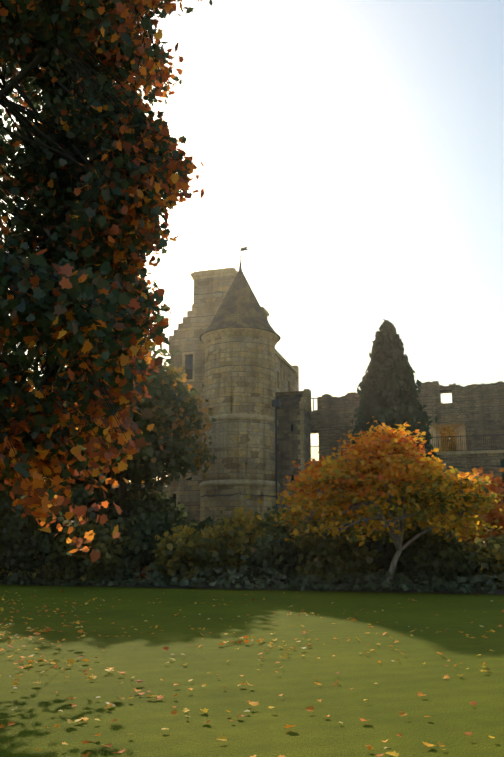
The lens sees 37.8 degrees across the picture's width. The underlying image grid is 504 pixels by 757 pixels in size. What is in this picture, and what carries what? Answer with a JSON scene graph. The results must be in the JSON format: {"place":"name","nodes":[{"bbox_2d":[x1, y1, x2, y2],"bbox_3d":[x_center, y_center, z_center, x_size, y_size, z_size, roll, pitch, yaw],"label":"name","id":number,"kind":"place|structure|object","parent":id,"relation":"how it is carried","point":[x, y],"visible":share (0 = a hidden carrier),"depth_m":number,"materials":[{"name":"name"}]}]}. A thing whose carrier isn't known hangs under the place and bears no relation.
{"place":"outdoors","nodes":[
{"label":"outdoors","id":0,"kind":"place"},
{"bbox_2d":[33,385,172,511],"bbox_3d":[-9.044,4.622,38.542,11.133,10.880,9.284,0,-12,-2],"label":"shrub","id":1,"kind":"object","parent":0,"point":[155,496],"depth_m":38.25,"materials":[{"name":"green plant"}]},
{"bbox_2d":[0,0,212,562],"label":"maple","id":2,"kind":"object","parent":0,"point":[48,455],"depth_m":10.58,"materials":[{"name":"plant"}]},
{"bbox_2d":[0,584,503,756],"bbox_3d":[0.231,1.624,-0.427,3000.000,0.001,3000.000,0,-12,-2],"label":"ground","id":3,"kind":"structure","parent":0,"point":[143,720],"depth_m":9.46,"materials":[{"name":"green plant"}]},
{"bbox_2d":[0,590,503,756],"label":"fallen leaves","id":4,"kind":"object","parent":3,"relation":"on","point":[253,703],"visible":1,"depth_m":9.62,"materials":[{"name":"orange plant"}]},
{"bbox_2d":[127,246,503,527],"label":"castle","id":5,"kind":"structure","parent":3,"relation":"on","point":[224,339],"depth_m":45.89,"materials":[{"name":"stone"}]},
{"bbox_2d":[258,416,503,587],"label":"acer","id":6,"kind":"object","parent":3,"relation":"on","point":[449,487],"depth_m":25.15,"materials":[{"name":"orange plant"}]},
{"bbox_2d":[349,319,445,531],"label":"conifer tree","id":7,"kind":"object","parent":3,"relation":"on","point":[369,391],"depth_m":43.48,"materials":[{"name":"green plant"}]},
{"bbox_2d":[0,572,503,593],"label":"border soil","id":8,"kind":"structure","parent":0,"point":[496,591],"depth_m":26.08,"materials":[{"name":"brown soil"}]},
{"bbox_2d":[0,483,31,579],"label":"shrub leaves","id":9,"kind":"object","parent":8,"relation":"on","point":[5,568],"visible":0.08,"depth_m":29.38,"materials":[{"name":"plant"}]},
{"bbox_2d":[0,398,98,580],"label":"tree","id":10,"kind":"object","parent":8,"relation":"on","point":[88,479],"depth_m":31.48,"materials":[{"name":"plant"}]},
{"bbox_2d":[0,468,117,581],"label":"shrub leaves","id":11,"kind":"object","parent":8,"relation":"on","point":[20,556],"depth_m":27.97,"materials":[{"name":"green plant"}]},
{"bbox_2d":[42,517,135,583],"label":"shrub leaves","id":12,"kind":"object","parent":8,"relation":"on","point":[101,540],"depth_m":27.62,"materials":[{"name":"green plant"}]},
{"bbox_2d":[26,467,153,565],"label":"shrub leaves","id":13,"kind":"object","parent":8,"relation":"on","point":[125,506],"visible":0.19,"depth_m":32.28,"materials":[{"name":"green plant"}]},
{"bbox_2d":[33,344,216,516],"bbox_3d":[-6.130,3.356,33.549,9.069,11.209,8.528,0,-12,-2],"label":"tree","id":14,"kind":"object","parent":8,"relation":"on","point":[166,388],"depth_m":32.01,"materials":[{"name":"green plant"}]},
{"bbox_2d":[97,506,190,582],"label":"shrub leaves","id":15,"kind":"object","parent":8,"relation":"on","point":[137,532],"depth_m":28.54,"materials":[{"name":"green plant"}]},
{"bbox_2d":[132,558,155,583],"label":"border plant leaves","id":16,"kind":"object","parent":8,"relation":"on","point":[142,574],"depth_m":28.53,"materials":[{"name":"green plant"}]},
{"bbox_2d":[137,497,195,534],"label":"shrub leaves","id":17,"kind":"object","parent":8,"relation":"on","point":[179,514],"visible":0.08,"depth_m":34.31,"materials":[{"name":"green plant"}]},
{"bbox_2d":[145,522,233,586],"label":"shrub leaves","id":18,"kind":"object","parent":8,"relation":"on","point":[183,546],"depth_m":27.30,"materials":[{"name":"green plant"}]},
{"bbox_2d":[188,515,233,577],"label":"shrub leaves","id":19,"kind":"object","parent":8,"relation":"on","point":[199,526],"visible":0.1,"depth_m":33.31,"materials":[{"name":"green plant"}]},
{"bbox_2d":[193,495,294,583],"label":"shrub leaves","id":20,"kind":"object","parent":8,"relation":"on","point":[239,533],"depth_m":28.46,"materials":[{"name":"green plant"}]},
{"bbox_2d":[0,564,503,593],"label":"edging plants","id":21,"kind":"object","parent":8,"relation":"on","point":[440,584],"visible":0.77,"depth_m":25.63,"materials":[{"name":"green plant"}]},
{"bbox_2d":[240,532,308,586],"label":"shrub leaves","id":22,"kind":"object","parent":8,"relation":"on","point":[285,563],"depth_m":27.08,"materials":[{"name":"green plant"}]},
{"bbox_2d":[251,504,312,540],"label":"shrub leaves","id":23,"kind":"object","parent":8,"relation":"on","point":[273,507],"depth_m":35.58,"materials":[{"name":"green plant"}]},
{"bbox_2d":[254,503,326,547],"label":"shrub leaves","id":24,"kind":"object","parent":8,"relation":"on","point":[272,522],"visible":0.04,"depth_m":30.33,"materials":[{"name":"green plant"}]},
{"bbox_2d":[294,554,364,587],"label":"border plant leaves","id":25,"kind":"object","parent":8,"relation":"on","point":[325,576],"visible":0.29,"depth_m":26.27,"materials":[{"name":"green plant"}]},
{"bbox_2d":[287,519,383,585],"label":"shrub leaves","id":26,"kind":"object","parent":8,"relation":"on","point":[349,555],"depth_m":26.68,"materials":[{"name":"green plant"}]},
{"bbox_2d":[307,503,404,573],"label":"shrub leaves","id":27,"kind":"object","parent":8,"relation":"on","point":[380,548],"visible":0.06,"depth_m":30.45,"materials":[{"name":"plant"}]},
{"bbox_2d":[365,511,454,571],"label":"shrub leaves","id":28,"kind":"object","parent":8,"relation":"on","point":[415,526],"depth_m":31.34,"materials":[{"name":"green plant"}]},
{"bbox_2d":[378,523,475,584],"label":"shrub leaves","id":29,"kind":"object","parent":8,"relation":"on","point":[404,564],"depth_m":27.59,"materials":[{"name":"green plant"}]},
{"bbox_2d":[403,544,478,588],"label":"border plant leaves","id":30,"kind":"object","parent":8,"relation":"on","point":[444,562],"depth_m":25.54,"materials":[{"name":"green plant"}]},
{"bbox_2d":[428,467,503,550],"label":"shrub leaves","id":31,"kind":"object","parent":8,"relation":"on","point":[495,514],"visible":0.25,"depth_m":29.35,"materials":[{"name":"orange plant"}]},
{"bbox_2d":[457,534,503,588],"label":"shrub leaves","id":32,"kind":"object","parent":8,"relation":"on","point":[482,553],"visible":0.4,"depth_m":26.26,"materials":[{"name":"green plant"}]},
{"bbox_2d":[470,543,503,589],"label":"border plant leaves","id":33,"kind":"object","parent":8,"relation":"on","point":[495,570],"visible":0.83,"depth_m":25.24,"materials":[{"name":"green plant"}]},
{"bbox_2d":[488,454,503,537],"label":"tree","id":34,"kind":"object","parent":8,"relation":"on","point":[502,463],"depth_m":34.96,"materials":[{"name":"orange plant"}]},
{"bbox_2d":[440,403,453,449],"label":"tree leaves","id":35,"kind":"object","parent":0,"point":[442,430],"depth_m":62.66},
{"bbox_2d":[440,427,455,451],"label":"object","id":36,"kind":"object","parent":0,"point":[452,440],"depth_m":60.88,"materials":[{"name":"brown wood"}]}
]}

